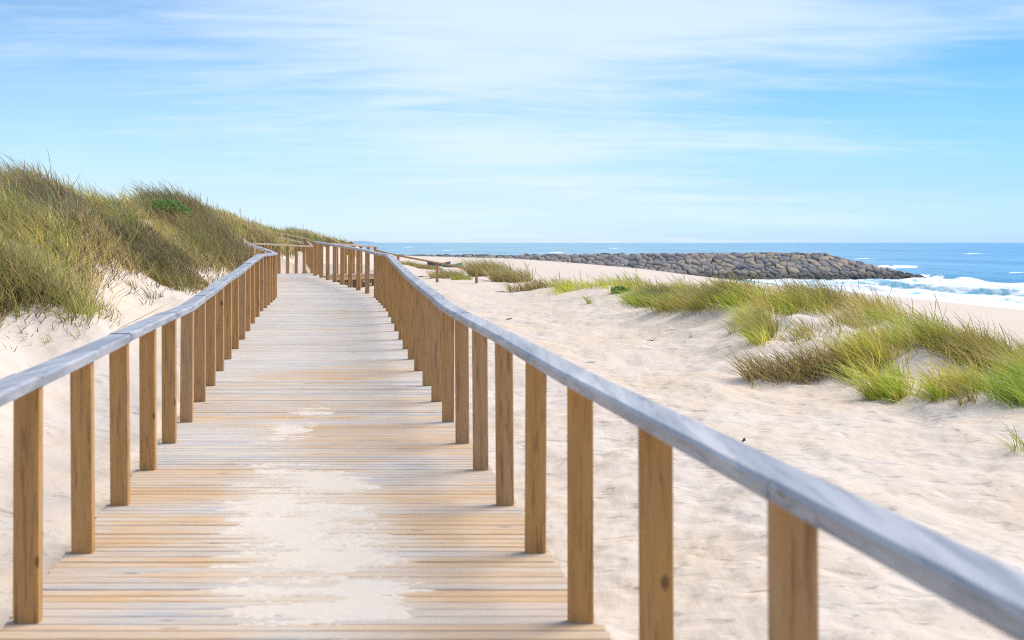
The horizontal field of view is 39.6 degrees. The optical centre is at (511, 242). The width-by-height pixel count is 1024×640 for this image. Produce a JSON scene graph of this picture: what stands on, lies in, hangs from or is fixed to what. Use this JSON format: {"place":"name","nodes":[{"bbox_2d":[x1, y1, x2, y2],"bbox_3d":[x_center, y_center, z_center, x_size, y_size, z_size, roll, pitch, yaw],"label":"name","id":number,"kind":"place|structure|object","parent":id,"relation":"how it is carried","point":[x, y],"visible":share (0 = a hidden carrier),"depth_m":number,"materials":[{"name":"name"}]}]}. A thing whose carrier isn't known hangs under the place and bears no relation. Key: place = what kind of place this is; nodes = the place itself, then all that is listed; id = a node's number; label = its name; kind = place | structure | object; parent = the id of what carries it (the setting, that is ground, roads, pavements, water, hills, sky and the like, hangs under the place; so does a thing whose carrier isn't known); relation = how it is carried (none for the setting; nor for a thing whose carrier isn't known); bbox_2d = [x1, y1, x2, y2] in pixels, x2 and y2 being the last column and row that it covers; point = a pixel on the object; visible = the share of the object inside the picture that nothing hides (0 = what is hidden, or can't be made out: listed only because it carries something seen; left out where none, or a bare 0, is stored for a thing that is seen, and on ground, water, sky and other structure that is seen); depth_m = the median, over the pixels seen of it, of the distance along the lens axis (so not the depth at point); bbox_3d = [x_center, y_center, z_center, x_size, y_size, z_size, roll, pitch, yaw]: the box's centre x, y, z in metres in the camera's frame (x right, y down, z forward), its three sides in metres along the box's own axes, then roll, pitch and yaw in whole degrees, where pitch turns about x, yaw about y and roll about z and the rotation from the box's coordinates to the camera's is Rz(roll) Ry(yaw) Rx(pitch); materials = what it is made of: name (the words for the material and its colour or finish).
{"place":"outdoors","nodes":[
{"label":"outdoors","id":0,"kind":"place"},
{"bbox_2d":[200,204,357,272],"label":"dune grass","id":1,"kind":"structure","parent":0,"point":[259,233],"depth_m":43.86,"materials":[{"name":"green plant"}]},
{"bbox_2d":[353,241,374,242],"bbox_3d":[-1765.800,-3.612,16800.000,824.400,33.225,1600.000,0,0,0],"label":"hills","id":2,"kind":"structure","parent":0,"point":[362,242],"depth_m":16313.46,"materials":[{"name":"blue"}]},
{"bbox_2d":[0,211,1023,639],"bbox_3d":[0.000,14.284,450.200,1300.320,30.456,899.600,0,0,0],"label":"sand","id":3,"kind":"structure","parent":0,"point":[950,469],"depth_m":11.95,"materials":[{"name":"beige sand"}]},
{"bbox_2d":[3,289,22,318],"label":"grass tuft","id":4,"kind":"object","parent":3,"relation":"on","point":[16,308],"visible":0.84,"depth_m":13.59,"materials":[{"name":"green plant"}]},
{"bbox_2d":[52,302,74,324],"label":"grass tuft","id":5,"kind":"object","parent":3,"relation":"on","point":[64,315],"visible":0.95,"depth_m":13.84,"materials":[{"name":"green plant"}]},
{"bbox_2d":[0,150,258,351],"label":"dune grass","id":6,"kind":"structure","parent":3,"relation":"on","point":[54,240],"depth_m":19.53,"materials":[{"name":"green plant"}]},
{"bbox_2d":[123,267,136,289],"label":"grass tuft","id":7,"kind":"object","parent":3,"relation":"on","point":[132,281],"visible":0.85,"depth_m":19.76,"materials":[{"name":"plant"}]},
{"bbox_2d":[134,279,164,299],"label":"grass tuft","id":8,"kind":"object","parent":3,"relation":"on","point":[149,296],"visible":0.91,"depth_m":19.85,"materials":[{"name":"beige plant"}]},
{"bbox_2d":[141,199,190,213],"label":"leafy bush","id":9,"kind":"object","parent":3,"relation":"on","point":[181,207],"visible":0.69,"depth_m":27.75,"materials":[{"name":"green plant"}]},
{"bbox_2d":[268,231,313,245],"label":"wooden railing","id":10,"kind":"object","parent":3,"relation":"on","point":[295,241],"visible":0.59,"depth_m":55.50,"materials":[{"name":"brown wood"}]},
{"bbox_2d":[0,264,610,639],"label":"boardwalk","id":11,"kind":"structure","parent":3,"relation":"on","point":[141,572],"depth_m":7.75,"materials":[{"name":"brown wood"}]},
{"bbox_2d":[0,243,277,623],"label":"wooden railing","id":12,"kind":"object","parent":11,"relation":"on","point":[218,316],"visible":0.91,"depth_m":7.94,"materials":[{"name":"brown wood"}]},
{"bbox_2d":[244,242,312,273],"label":"wooden railing","id":13,"kind":"object","parent":11,"relation":"on","point":[287,257],"visible":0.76,"depth_m":45.83,"materials":[{"name":"brown wood"}]},
{"bbox_2d":[254,407,334,442],"bbox_3d":[-1.746,1.462,11.493,0.540,0.038,2.772,0,0,0],"label":"sand drift","id":14,"kind":"object","parent":11,"relation":"on","point":[285,430],"visible":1,"depth_m":11.22,"materials":[{"name":"beige sand"}]},
{"bbox_2d":[297,241,313,267],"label":"wooden railing","id":15,"kind":"object","parent":11,"relation":"on","point":[308,254],"visible":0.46,"depth_m":54.57,"materials":[{"name":"brown wood"}]},
{"bbox_2d":[203,463,438,626],"bbox_3d":[-1.044,1.473,7.309,1.074,0.016,4.614,0,0,-10],"label":"sand drift","id":16,"kind":"object","parent":11,"relation":"on","point":[366,600],"visible":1,"depth_m":6.67,"materials":[{"name":"beige sand"}]},
{"bbox_2d":[317,243,376,274],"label":"wooden railing","id":17,"kind":"object","parent":11,"relation":"on","point":[345,256],"visible":0.59,"depth_m":44.57,"materials":[{"name":"brown wood"}]},
{"bbox_2d":[313,241,1023,639],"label":"wooden railing","id":18,"kind":"object","parent":11,"relation":"on","point":[433,327],"visible":1,"depth_m":4.26,"materials":[{"name":"brown wood"}]},
{"bbox_2d":[327,237,339,247],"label":"wooden railing","id":19,"kind":"object","parent":3,"relation":"on","point":[331,239],"visible":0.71,"depth_m":71.23,"materials":[{"name":"brown wood"}]},
{"bbox_2d":[336,241,355,256],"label":"wooden railing","id":20,"kind":"object","parent":3,"relation":"on","point":[350,242],"visible":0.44,"depth_m":66.00,"materials":[{"name":"brown wood"}]},
{"bbox_2d":[400,260,428,266],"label":"grass tuft","id":21,"kind":"object","parent":3,"relation":"on","point":[409,264],"visible":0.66,"depth_m":72.10,"materials":[{"name":"plant"}]},
{"bbox_2d":[412,262,442,269],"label":"grass tuft","id":22,"kind":"object","parent":3,"relation":"on","point":[429,267],"visible":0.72,"depth_m":67.04,"materials":[{"name":"green plant"}]},
{"bbox_2d":[377,250,477,282],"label":"wooden railing","id":23,"kind":"object","parent":3,"relation":"on","point":[437,274],"visible":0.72,"depth_m":50.00,"materials":[{"name":"brown wood"}]},
{"bbox_2d":[427,261,450,265],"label":"rowing boat","id":24,"kind":"object","parent":3,"relation":"on","point":[429,263],"visible":0.27,"depth_m":231.24,"materials":[{"name":"paint"}]},
{"bbox_2d":[423,266,465,278],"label":"grass tuft","id":25,"kind":"object","parent":3,"relation":"on","point":[443,274],"visible":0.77,"depth_m":56.06,"materials":[{"name":"plant"}]},
{"bbox_2d":[441,262,462,267],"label":"rowing boat","id":26,"kind":"object","parent":3,"relation":"on","point":[451,264],"visible":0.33,"depth_m":221.53,"materials":[{"name":"paint"}]},
{"bbox_2d":[449,274,472,279],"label":"grass tuft","id":27,"kind":"object","parent":3,"relation":"on","point":[461,277],"visible":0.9,"depth_m":54.56,"materials":[{"name":"green plant"}]},
{"bbox_2d":[443,251,514,276],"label":"grass tuft","id":28,"kind":"object","parent":3,"relation":"on","point":[479,267],"visible":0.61,"depth_m":58.51,"materials":[{"name":"green plant"}]},
{"bbox_2d":[478,260,535,282],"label":"grass tuft","id":29,"kind":"object","parent":3,"relation":"on","point":[509,276],"visible":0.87,"depth_m":54.26,"materials":[{"name":"plant"}]},
{"bbox_2d":[495,272,559,292],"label":"grass tuft","id":30,"kind":"object","parent":3,"relation":"on","point":[532,286],"visible":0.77,"depth_m":42.63,"materials":[{"name":"green plant"}]},
{"bbox_2d":[577,295,594,303],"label":"grass tuft","id":31,"kind":"object","parent":3,"relation":"on","point":[587,300],"visible":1,"depth_m":31.62,"materials":[{"name":"green plant"}]},
{"bbox_2d":[610,285,629,293],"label":"leafy plant","id":32,"kind":"object","parent":3,"relation":"on","point":[618,288],"visible":0.76,"depth_m":32.48,"materials":[{"name":"green plant"}]},
{"bbox_2d":[617,290,664,307],"bbox_3d":[2.626,1.170,29.962,1.271,0.448,0.991,0,0,-16],"label":"grass tuft","id":33,"kind":"object","parent":3,"relation":"on","point":[635,301],"visible":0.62,"depth_m":29.80,"materials":[{"name":"green plant"}]},
{"bbox_2d":[535,269,779,316],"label":"dune grass","id":34,"kind":"structure","parent":3,"relation":"on","point":[676,296],"depth_m":26.39,"materials":[{"name":"green plant"}]},
{"bbox_2d":[706,309,743,334],"bbox_3d":[3.172,1.197,21.484,0.783,0.438,0.563,0,0,-23],"label":"grass tuft","id":35,"kind":"object","parent":3,"relation":"on","point":[729,324],"visible":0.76,"depth_m":21.51,"materials":[{"name":"plant"}]},
{"bbox_2d":[719,348,767,378],"bbox_3d":[2.583,1.389,16.752,0.940,0.496,0.776,0,0,-35],"label":"grass tuft","id":36,"kind":"object","parent":3,"relation":"on","point":[753,366],"visible":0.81,"depth_m":16.68,"materials":[{"name":"plant"}]},
{"bbox_2d":[719,334,860,387],"bbox_3d":[3.239,1.390,16.739,1.871,0.627,1.311,0,0,-18],"label":"grass tuft","id":37,"kind":"object","parent":3,"relation":"on","point":[794,370],"visible":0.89,"depth_m":16.57,"materials":[{"name":"plant"}]},
{"bbox_2d":[761,335,854,379],"bbox_3d":[3.479,1.342,16.664,1.338,0.577,0.968,0,0,-14],"label":"grass tuft","id":38,"kind":"object","parent":3,"relation":"on","point":[832,355],"visible":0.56,"depth_m":16.64,"materials":[{"name":"green plant"}]},
{"bbox_2d":[800,364,882,400],"bbox_3d":[3.562,1.458,15.012,0.881,0.462,0.888,0,0,43],"label":"grass tuft","id":39,"kind":"object","parent":3,"relation":"on","point":[866,390],"visible":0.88,"depth_m":14.93,"materials":[{"name":"green plant"}]},
{"bbox_2d":[887,377,951,402],"bbox_3d":[4.069,1.466,14.249,0.651,0.332,0.487,0,0,0],"label":"grass tuft","id":40,"kind":"object","parent":3,"relation":"on","point":[933,398],"visible":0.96,"depth_m":14.22,"materials":[{"name":"green plant"}]},
{"bbox_2d":[936,376,977,405],"bbox_3d":[4.259,1.450,13.949,0.759,0.347,0.472,0,0,-40],"label":"grass tuft","id":41,"kind":"object","parent":3,"relation":"on","point":[972,398],"visible":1,"depth_m":13.95,"materials":[{"name":"green plant"}]},
{"bbox_2d":[969,418,1023,452],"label":"grass tuft","id":42,"kind":"object","parent":3,"relation":"on","point":[1016,440],"visible":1,"depth_m":11.60,"materials":[{"name":"green plant"}]},
{"bbox_2d":[0,0,1023,242],"label":"sky","id":43,"kind":"structure","parent":0,"point":[377,121],"materials":[{"name":"blue"}]},
{"bbox_2d":[354,243,1023,309],"bbox_3d":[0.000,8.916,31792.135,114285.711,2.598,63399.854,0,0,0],"label":"sea","id":44,"kind":"structure","parent":0,"point":[987,274],"depth_m":1029.76,"materials":[{"name":"liquid"}]},
{"bbox_2d":[397,252,927,279],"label":"breakwater","id":45,"kind":"object","parent":44,"relation":"in","point":[794,265],"visible":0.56,"depth_m":390.20,"materials":[{"name":"grey stone"}]},
{"bbox_2d":[701,265,1023,408],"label":"dune grass","id":46,"kind":"structure","parent":0,"point":[985,351],"depth_m":16.74,"materials":[{"name":"green plant"}]}
]}

